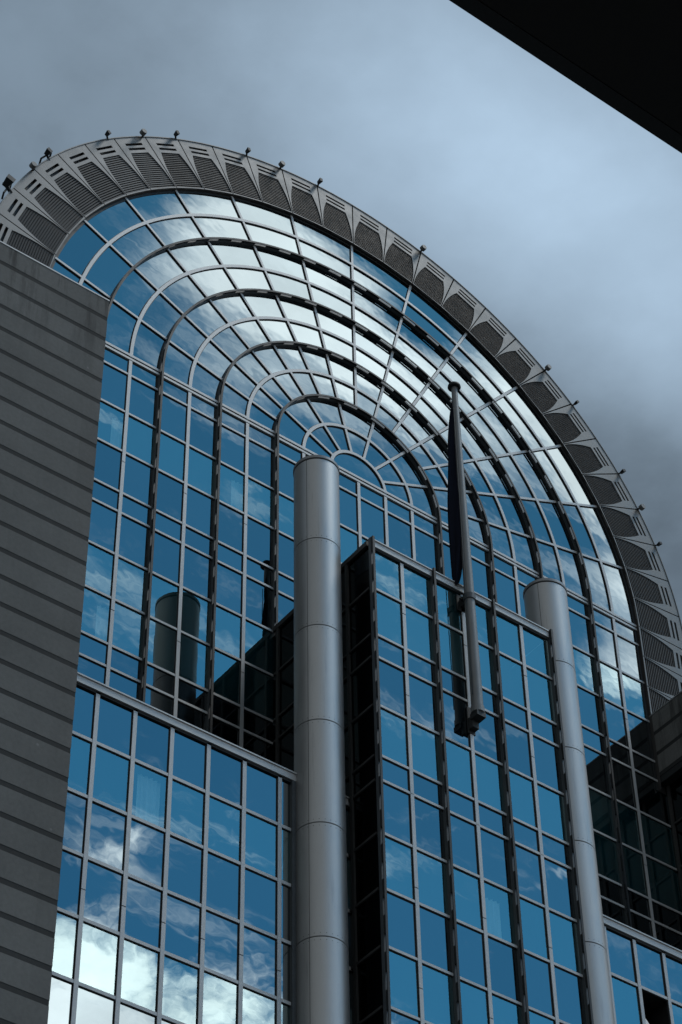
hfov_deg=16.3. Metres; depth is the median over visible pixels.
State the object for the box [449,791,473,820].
window pane
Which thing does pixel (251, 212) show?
window pane
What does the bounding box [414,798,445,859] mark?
window pane
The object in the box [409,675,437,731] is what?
window pane
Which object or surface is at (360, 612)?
window pane
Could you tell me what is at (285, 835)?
window pane
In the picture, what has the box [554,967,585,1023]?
window pane
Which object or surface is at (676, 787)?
window pane
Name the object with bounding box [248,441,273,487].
window pane
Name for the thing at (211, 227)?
window pane
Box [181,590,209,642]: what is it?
window pane
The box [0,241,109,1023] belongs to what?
stone wing
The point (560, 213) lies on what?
sky
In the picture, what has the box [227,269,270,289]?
window pane
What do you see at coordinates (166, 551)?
window pane
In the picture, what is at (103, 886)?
window pane
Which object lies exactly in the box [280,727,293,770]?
window pane
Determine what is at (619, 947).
window pane
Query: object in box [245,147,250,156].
floodlight
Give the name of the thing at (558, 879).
window pane
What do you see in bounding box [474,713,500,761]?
window pane
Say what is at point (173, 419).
window pane
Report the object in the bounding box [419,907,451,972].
window pane
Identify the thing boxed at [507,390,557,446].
window pane
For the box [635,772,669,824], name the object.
window pane
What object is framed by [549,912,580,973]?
window pane
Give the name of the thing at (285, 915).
window pane
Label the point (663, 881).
window pane
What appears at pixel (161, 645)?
window pane
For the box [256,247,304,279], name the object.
window pane
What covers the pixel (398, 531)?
window pane
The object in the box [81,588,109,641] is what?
window pane
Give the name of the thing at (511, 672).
window pane
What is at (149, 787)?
window pane
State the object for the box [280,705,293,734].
window pane
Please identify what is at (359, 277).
window pane
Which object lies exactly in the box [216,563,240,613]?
window pane
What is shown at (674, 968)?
window pane
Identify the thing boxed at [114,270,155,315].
window pane
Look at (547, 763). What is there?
window pane
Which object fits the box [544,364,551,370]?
floodlight
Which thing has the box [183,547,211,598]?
window pane
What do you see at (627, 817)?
window pane
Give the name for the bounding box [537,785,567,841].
window pane
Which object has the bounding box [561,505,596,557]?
window pane
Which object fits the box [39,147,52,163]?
floodlight
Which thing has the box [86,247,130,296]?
window pane
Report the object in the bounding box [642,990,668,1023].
open window
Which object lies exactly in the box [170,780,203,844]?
window pane
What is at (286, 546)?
window pane
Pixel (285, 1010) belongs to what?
window pane
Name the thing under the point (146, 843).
window pane
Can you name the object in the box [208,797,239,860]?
window pane
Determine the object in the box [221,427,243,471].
window pane
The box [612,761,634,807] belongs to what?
window pane
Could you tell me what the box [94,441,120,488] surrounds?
window pane
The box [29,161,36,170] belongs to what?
floodlight
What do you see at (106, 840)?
window pane
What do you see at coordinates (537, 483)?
window pane
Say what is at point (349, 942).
window pane
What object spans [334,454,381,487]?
window pane
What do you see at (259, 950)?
window pane
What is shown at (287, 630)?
window pane
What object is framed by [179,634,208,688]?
window pane
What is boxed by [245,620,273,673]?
window pane
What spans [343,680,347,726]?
window pane
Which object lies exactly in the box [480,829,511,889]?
window pane
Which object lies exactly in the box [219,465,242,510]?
window pane
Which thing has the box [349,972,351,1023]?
window pane
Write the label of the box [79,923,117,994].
window pane
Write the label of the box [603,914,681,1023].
glass block
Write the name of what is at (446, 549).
window pane
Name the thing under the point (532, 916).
window pane
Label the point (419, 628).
window pane
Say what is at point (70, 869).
window pane
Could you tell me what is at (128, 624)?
window pane
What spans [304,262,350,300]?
window pane
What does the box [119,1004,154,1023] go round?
window pane
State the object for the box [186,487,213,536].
window pane
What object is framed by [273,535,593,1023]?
glass block
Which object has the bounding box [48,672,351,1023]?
glass block
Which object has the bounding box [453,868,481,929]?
window pane
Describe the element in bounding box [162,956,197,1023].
window pane
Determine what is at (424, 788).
window pane
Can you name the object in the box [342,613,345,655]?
window pane
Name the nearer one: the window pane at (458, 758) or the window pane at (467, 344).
the window pane at (458, 758)
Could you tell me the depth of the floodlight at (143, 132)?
88.21 m
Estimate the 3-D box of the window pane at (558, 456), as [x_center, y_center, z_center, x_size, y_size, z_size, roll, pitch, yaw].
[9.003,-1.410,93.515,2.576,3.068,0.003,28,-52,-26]
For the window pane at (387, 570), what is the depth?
72.77 m
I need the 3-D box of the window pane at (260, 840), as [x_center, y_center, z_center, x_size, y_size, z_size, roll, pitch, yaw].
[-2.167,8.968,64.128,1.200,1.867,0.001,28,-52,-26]
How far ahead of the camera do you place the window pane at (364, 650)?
70.58 m
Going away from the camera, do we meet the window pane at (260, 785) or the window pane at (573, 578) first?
the window pane at (260, 785)
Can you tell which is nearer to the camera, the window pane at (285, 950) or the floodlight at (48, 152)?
the window pane at (285, 950)
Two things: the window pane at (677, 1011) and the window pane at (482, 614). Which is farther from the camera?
the window pane at (482, 614)
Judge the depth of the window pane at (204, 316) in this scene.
84.23 m
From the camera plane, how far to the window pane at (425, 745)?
68.73 m
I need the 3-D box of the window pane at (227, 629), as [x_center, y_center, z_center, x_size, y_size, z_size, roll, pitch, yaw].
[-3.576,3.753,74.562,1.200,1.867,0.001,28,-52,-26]
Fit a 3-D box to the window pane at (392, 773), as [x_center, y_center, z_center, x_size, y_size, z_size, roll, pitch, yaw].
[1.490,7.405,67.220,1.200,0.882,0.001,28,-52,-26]
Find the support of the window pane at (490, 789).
in the glass block at (465, 899)
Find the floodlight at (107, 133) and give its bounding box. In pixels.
[105,130,110,140]
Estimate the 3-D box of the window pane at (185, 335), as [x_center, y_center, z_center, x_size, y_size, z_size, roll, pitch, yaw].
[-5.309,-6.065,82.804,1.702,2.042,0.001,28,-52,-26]
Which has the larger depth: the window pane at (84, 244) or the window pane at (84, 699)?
the window pane at (84, 244)
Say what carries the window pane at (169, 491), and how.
in the arched building
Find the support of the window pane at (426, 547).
in the arched building
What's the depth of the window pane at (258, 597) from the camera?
76.43 m
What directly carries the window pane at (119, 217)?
in the arched building
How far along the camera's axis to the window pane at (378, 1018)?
61.40 m
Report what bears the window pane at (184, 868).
in the glass block at (176, 903)
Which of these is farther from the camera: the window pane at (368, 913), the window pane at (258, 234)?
the window pane at (258, 234)
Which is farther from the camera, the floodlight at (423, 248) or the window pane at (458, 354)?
the floodlight at (423, 248)
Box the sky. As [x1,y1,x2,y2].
[0,0,681,621]
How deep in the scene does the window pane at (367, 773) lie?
67.30 m
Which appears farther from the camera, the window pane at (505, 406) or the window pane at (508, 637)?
the window pane at (505, 406)
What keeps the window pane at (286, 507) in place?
in the arched building
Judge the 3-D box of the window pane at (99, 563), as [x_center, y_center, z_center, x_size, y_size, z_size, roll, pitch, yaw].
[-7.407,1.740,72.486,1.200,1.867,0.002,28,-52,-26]
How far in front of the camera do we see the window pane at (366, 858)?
64.99 m
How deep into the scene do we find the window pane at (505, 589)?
85.74 m
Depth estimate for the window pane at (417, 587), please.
73.29 m
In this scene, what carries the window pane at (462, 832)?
in the glass block at (465, 899)
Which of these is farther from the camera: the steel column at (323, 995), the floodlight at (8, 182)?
the floodlight at (8, 182)
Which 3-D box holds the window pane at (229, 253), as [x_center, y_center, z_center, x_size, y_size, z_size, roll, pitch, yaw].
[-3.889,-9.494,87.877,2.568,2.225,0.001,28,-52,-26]
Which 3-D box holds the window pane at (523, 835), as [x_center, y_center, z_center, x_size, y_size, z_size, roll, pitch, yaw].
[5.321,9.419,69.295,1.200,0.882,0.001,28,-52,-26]
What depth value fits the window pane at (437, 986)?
62.82 m
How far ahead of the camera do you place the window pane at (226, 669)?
73.25 m
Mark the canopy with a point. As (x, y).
(624, 57)
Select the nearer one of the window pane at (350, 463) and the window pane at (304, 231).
the window pane at (350, 463)
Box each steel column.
[293,455,349,1023]
[523,578,614,1023]
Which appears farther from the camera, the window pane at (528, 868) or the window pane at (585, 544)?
the window pane at (585, 544)
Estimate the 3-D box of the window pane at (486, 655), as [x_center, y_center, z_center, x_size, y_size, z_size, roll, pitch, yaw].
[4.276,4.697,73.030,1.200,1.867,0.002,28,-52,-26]
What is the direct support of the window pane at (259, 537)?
in the arched building
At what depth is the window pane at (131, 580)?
73.02 m
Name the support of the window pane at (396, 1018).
in the glass block at (465, 899)
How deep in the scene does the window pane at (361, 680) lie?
69.59 m
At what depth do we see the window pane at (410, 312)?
93.49 m
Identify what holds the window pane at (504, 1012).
in the glass block at (465, 899)
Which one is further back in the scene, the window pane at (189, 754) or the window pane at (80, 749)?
the window pane at (189, 754)
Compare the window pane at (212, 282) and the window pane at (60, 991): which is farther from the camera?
the window pane at (212, 282)
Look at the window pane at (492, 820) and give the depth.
68.80 m
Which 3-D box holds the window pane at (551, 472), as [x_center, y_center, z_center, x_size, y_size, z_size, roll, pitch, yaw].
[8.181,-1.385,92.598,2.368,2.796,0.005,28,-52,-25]
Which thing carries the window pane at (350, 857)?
in the glass block at (465, 899)
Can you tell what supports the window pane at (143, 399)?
in the arched building
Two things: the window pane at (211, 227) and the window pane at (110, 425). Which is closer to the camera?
the window pane at (110, 425)
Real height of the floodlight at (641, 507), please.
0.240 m
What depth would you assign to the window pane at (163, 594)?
73.54 m
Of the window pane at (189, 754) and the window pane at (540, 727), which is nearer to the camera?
the window pane at (189, 754)
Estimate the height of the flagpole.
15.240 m
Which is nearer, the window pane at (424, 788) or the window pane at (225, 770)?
the window pane at (225, 770)
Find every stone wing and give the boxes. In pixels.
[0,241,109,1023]
[648,691,681,903]
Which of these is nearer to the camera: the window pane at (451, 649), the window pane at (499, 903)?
the window pane at (499, 903)
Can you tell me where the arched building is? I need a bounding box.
[0,136,681,949]
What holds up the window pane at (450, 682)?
in the glass block at (465, 899)
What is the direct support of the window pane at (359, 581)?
in the glass block at (465, 899)
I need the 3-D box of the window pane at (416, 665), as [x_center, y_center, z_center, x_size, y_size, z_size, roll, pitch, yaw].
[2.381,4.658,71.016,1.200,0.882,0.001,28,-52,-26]
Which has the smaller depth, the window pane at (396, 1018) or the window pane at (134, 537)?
the window pane at (396, 1018)
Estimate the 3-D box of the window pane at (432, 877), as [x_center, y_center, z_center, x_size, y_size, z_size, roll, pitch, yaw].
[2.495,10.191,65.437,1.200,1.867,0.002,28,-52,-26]
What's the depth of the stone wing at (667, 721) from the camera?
84.53 m
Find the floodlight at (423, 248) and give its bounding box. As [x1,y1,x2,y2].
[420,245,426,251]
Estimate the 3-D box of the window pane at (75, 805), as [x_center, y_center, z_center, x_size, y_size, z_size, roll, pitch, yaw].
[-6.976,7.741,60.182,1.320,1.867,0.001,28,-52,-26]
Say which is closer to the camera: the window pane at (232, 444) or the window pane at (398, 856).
the window pane at (398, 856)
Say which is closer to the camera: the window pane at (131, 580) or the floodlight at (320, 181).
the window pane at (131, 580)
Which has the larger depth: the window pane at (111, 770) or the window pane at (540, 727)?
the window pane at (540, 727)
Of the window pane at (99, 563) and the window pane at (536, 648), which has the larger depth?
the window pane at (536, 648)
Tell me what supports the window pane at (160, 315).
in the arched building
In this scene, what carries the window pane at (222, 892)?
in the glass block at (176, 903)
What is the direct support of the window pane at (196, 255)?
in the arched building
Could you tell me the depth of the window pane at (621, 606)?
90.56 m
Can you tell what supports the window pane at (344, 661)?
in the glass block at (465, 899)
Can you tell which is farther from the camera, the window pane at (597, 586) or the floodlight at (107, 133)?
the window pane at (597, 586)
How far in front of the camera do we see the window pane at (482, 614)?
74.41 m
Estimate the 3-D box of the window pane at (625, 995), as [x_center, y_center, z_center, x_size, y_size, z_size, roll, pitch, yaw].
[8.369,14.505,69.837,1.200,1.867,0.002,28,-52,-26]
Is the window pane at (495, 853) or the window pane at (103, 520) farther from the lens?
the window pane at (103, 520)
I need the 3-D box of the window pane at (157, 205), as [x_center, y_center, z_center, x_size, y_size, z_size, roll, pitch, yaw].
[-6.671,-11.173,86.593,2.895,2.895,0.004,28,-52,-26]
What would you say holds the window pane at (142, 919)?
in the glass block at (176, 903)
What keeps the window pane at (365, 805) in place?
in the glass block at (465, 899)
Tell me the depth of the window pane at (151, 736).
63.84 m
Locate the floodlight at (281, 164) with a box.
[278,161,284,168]
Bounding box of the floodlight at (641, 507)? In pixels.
[637,504,644,510]
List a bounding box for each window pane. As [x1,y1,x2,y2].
[48,977,71,1023]
[52,912,76,978]
[57,851,80,913]
[58,224,104,274]
[63,792,85,852]
[68,735,89,793]
[73,686,93,737]
[76,987,113,1023]
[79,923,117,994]
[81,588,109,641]
[84,862,121,930]
[85,543,112,595]
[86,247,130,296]
[87,201,141,240]
[88,803,124,869]
[89,501,115,551]
[93,746,128,811]
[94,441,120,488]
[97,401,123,448]
[97,697,131,754]
[101,364,126,409]
[105,302,135,351]
[112,226,162,264]
[112,603,143,657]
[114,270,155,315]
[115,558,146,611]
[119,515,148,567]
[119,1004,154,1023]
[121,940,157,1010]
[123,456,152,505]
[124,878,160,946]
[126,416,154,464]
[128,820,163,886]
[129,193,187,220]
[129,378,156,425]
[132,764,166,827]
[133,323,164,368]
[135,714,168,771]
[137,250,184,288]
[142,295,181,336]
[147,619,175,672]
[149,218,201,244]
[150,575,177,626]
[153,532,179,582]
[156,472,182,520]
[159,433,183,480]
[161,395,185,441]
[162,276,204,311]
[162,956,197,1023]
[164,344,191,383]
[165,895,199,963]
[167,836,201,902]
[170,243,219,270]
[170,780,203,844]
[171,318,205,356]
[173,731,204,788]
[179,193,238,217]
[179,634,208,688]
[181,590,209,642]
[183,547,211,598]
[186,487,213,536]
[187,301,226,335]
[188,448,214,496]
[189,410,215,456]
[191,269,234,295]
[195,218,248,239]
[202,972,236,1023]
[204,911,237,979]
[206,853,238,918]
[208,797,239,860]
[210,242,260,266]
[210,748,240,804]
[213,651,239,703]
[215,606,240,657]
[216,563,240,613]
[218,503,242,551]
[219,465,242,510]
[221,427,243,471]
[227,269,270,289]
[235,200,293,234]
[242,988,274,1023]
[243,927,274,994]
[244,665,272,719]
[244,869,275,934]
[245,223,298,253]
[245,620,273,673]
[245,813,275,876]
[246,578,271,628]
[246,764,275,820]
[247,518,272,566]
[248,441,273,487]
[248,479,272,526]
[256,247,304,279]
[278,534,293,577]
[279,495,293,537]
[280,616,293,666]
[280,659,293,712]
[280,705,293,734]
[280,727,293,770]
[281,885,289,940]
[281,943,289,1001]
[281,1004,289,1023]
[282,780,289,827]
[282,829,289,882]
[294,219,349,261]
[299,241,349,277]
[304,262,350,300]
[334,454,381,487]
[341,569,344,610]
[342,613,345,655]
[343,659,346,678]
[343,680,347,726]
[344,729,348,776]
[345,779,348,796]
[346,809,348,853]
[347,858,349,908]
[348,807,350,852]
[348,914,350,966]
[349,547,369,603]
[349,857,351,908]
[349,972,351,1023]
[350,590,370,648]
[350,912,352,965]
[351,636,371,671]
[351,658,372,719]
[351,970,353,1023]
[352,706,374,770]
[353,249,407,297]
[353,757,375,794]
[354,269,403,310]
[354,287,399,330]
[354,782,377,847]
[355,835,378,903]
[357,891,380,960]
[358,949,382,1021]
[361,500,383,543]
[363,1009,383,1023]
[375,552,399,599]
[377,592,401,644]
[378,638,402,666]
[379,660,404,715]
[381,709,406,765]
[382,759,407,789]
[383,783,410,843]
[385,837,412,898]
[387,893,415,956]
[388,515,411,557]
[389,951,417,1016]
[391,1011,418,1023]
[404,305,454,351]
[404,567,431,615]
[405,607,433,660]
[408,289,463,341]
[408,653,435,683]
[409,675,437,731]
[411,723,440,781]
[413,774,442,806]
[414,528,438,571]
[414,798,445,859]
[417,852,448,914]
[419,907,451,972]
[422,965,454,1023]
[436,583,460,630]
[439,624,463,675]
[442,670,465,698]
[443,544,462,584]
[443,692,468,746]
[446,740,472,796]
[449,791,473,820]
[450,815,477,873]
[451,348,500,398]
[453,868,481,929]
[457,924,485,986]
[460,336,513,392]
[460,981,487,1023]
[465,604,491,646]
[471,559,491,599]
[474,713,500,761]
[475,754,504,811]
[478,644,495,691]
[478,804,506,836]
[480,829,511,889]
[482,690,497,714]
[484,882,515,944]
[488,937,520,1001]
[492,995,521,1023]
[495,571,516,612]
[496,398,541,448]
[496,615,520,661]
[500,655,524,706]
[503,701,526,728]
[505,723,530,776]
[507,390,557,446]
[509,771,535,826]
[513,821,537,850]
[514,454,553,499]
[515,845,542,903]
[520,899,547,958]
[523,629,550,676]
[524,953,552,1015]
[526,669,555,722]
[529,1011,553,1023]
[531,715,557,744]
[532,451,573,502]
[533,737,562,792]
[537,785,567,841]
[539,502,574,550]
[542,835,569,865]
[544,859,575,918]
[547,448,592,504]
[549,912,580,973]
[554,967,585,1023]
[558,549,585,597]
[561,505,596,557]
[580,507,618,565]
[583,557,609,610]
[603,564,632,622]
[605,701,626,745]
[606,929,635,982]
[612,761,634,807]
[612,977,640,1023]
[617,636,640,679]
[617,803,640,850]
[622,674,645,718]
[622,846,646,895]
[627,713,651,758]
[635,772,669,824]
[636,942,665,995]
[640,814,675,867]
[646,858,681,912]
[665,776,681,903]
[665,956,681,1002]
[672,1004,681,1023]
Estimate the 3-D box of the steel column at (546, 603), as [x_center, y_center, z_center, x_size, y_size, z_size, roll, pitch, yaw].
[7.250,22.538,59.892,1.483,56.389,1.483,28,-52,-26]
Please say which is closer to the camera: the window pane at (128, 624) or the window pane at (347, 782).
the window pane at (347, 782)
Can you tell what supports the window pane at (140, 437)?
in the arched building
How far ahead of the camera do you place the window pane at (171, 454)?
78.15 m
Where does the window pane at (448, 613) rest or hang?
in the glass block at (465, 899)
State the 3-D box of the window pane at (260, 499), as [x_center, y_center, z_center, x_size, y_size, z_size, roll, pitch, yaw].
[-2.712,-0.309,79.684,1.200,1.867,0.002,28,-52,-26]
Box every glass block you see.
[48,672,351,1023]
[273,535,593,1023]
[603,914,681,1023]
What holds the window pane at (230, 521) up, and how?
in the arched building
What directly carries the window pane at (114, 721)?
in the glass block at (176, 903)
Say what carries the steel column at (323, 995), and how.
on the ground
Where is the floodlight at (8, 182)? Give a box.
[1,174,15,198]
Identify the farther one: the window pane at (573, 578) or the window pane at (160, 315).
the window pane at (573, 578)
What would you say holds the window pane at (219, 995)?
in the glass block at (176, 903)
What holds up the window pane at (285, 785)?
in the glass block at (176, 903)
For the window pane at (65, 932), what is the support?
in the glass block at (176, 903)
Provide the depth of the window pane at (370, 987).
62.34 m
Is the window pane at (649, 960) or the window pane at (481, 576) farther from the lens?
the window pane at (481, 576)
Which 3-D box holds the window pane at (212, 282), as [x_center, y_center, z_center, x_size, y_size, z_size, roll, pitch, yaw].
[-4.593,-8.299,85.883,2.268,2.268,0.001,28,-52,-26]
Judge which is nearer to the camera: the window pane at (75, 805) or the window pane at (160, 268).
the window pane at (75, 805)
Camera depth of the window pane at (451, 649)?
72.54 m
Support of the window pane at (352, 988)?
in the glass block at (465, 899)
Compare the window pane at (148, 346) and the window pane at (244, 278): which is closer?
the window pane at (148, 346)
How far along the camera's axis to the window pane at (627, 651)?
88.29 m
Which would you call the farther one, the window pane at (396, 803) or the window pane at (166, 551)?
the window pane at (166, 551)
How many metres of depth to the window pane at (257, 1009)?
60.45 m
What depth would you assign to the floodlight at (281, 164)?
93.17 m
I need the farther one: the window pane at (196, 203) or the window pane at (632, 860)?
the window pane at (196, 203)
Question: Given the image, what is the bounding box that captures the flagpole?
[448,381,485,736]
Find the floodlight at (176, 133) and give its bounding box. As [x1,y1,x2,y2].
[173,130,179,140]
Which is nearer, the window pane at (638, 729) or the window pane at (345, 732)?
the window pane at (345, 732)
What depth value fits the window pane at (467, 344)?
94.59 m
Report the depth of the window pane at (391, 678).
69.54 m
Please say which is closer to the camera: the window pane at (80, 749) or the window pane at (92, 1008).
the window pane at (92, 1008)
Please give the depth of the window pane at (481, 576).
85.26 m
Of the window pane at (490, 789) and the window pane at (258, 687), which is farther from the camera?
the window pane at (258, 687)
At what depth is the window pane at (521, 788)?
70.31 m
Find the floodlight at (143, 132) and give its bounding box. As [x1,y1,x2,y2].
[140,128,146,136]
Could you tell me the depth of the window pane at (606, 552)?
92.22 m
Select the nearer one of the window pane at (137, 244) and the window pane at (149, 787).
the window pane at (149, 787)
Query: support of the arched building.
on the ground
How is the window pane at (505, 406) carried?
in the arched building
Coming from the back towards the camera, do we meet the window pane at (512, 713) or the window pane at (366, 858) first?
the window pane at (512, 713)
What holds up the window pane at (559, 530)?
in the arched building
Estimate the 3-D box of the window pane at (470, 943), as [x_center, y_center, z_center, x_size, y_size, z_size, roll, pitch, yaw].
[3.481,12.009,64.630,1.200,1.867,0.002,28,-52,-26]
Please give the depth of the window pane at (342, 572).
73.36 m
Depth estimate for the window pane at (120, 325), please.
80.61 m
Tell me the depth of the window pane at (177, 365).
81.44 m
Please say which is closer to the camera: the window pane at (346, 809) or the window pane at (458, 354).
the window pane at (346, 809)
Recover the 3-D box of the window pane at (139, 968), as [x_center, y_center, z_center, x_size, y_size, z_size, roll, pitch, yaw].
[-4.958,11.402,58.595,1.200,1.867,0.001,28,-52,-26]
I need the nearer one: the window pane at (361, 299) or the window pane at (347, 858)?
the window pane at (347, 858)
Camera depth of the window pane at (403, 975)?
62.29 m
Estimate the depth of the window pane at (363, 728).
68.28 m
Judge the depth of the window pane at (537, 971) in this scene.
65.69 m
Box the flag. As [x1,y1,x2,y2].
[447,402,461,584]
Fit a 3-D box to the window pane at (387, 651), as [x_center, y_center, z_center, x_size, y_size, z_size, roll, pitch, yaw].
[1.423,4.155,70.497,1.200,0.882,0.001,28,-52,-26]
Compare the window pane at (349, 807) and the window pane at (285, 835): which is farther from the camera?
the window pane at (349, 807)
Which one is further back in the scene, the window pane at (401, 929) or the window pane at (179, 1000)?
the window pane at (401, 929)
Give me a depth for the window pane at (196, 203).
88.79 m
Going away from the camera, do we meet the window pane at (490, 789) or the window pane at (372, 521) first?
the window pane at (490, 789)
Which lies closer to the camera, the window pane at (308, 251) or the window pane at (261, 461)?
the window pane at (261, 461)
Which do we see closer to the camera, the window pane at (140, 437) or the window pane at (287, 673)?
the window pane at (287, 673)
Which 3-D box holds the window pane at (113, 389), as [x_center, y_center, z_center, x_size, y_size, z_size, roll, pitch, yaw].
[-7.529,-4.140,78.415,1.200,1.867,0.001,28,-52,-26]
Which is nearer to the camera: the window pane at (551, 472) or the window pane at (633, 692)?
the window pane at (633, 692)
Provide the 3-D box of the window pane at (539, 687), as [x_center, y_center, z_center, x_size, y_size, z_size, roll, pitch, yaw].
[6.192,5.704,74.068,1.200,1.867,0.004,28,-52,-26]
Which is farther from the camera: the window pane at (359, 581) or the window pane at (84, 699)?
the window pane at (359, 581)
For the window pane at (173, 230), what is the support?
in the arched building
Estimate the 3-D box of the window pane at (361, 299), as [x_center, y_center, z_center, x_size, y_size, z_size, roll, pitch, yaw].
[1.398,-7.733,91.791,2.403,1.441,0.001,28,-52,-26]
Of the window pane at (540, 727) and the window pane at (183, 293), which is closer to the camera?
the window pane at (540, 727)
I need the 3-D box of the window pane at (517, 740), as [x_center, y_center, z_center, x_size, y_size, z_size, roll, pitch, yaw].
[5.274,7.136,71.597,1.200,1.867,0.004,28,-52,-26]
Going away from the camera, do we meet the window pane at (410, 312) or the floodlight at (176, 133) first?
the floodlight at (176, 133)
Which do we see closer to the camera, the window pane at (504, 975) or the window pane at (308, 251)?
the window pane at (504, 975)
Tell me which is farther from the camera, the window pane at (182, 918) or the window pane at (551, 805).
the window pane at (551, 805)
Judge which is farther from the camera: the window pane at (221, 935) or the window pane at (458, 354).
the window pane at (458, 354)
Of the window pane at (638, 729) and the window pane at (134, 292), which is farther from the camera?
the window pane at (638, 729)
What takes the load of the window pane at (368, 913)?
in the glass block at (465, 899)
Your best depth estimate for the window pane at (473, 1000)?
63.53 m
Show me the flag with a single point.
(454, 530)
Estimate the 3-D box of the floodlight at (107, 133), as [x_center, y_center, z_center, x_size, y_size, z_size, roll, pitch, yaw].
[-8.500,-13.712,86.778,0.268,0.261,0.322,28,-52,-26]
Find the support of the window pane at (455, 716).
in the glass block at (465, 899)
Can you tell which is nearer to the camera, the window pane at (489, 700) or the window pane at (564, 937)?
the window pane at (564, 937)
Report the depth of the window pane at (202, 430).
80.00 m
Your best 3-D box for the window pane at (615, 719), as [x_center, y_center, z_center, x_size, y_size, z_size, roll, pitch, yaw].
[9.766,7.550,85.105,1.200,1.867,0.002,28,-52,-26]
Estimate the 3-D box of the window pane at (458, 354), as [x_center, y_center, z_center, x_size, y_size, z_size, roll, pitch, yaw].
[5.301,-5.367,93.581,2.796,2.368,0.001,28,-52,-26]
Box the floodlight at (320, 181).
[317,178,322,187]
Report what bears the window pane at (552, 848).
in the glass block at (465, 899)
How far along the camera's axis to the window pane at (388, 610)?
71.50 m
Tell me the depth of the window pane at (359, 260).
93.62 m
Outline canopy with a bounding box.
[449,0,681,152]
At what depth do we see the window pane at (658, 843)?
82.46 m
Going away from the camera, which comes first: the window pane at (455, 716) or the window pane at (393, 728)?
the window pane at (393, 728)
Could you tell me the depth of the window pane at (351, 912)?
64.11 m
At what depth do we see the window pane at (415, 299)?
94.36 m
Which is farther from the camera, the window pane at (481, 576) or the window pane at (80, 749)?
the window pane at (481, 576)
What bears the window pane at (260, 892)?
in the glass block at (176, 903)

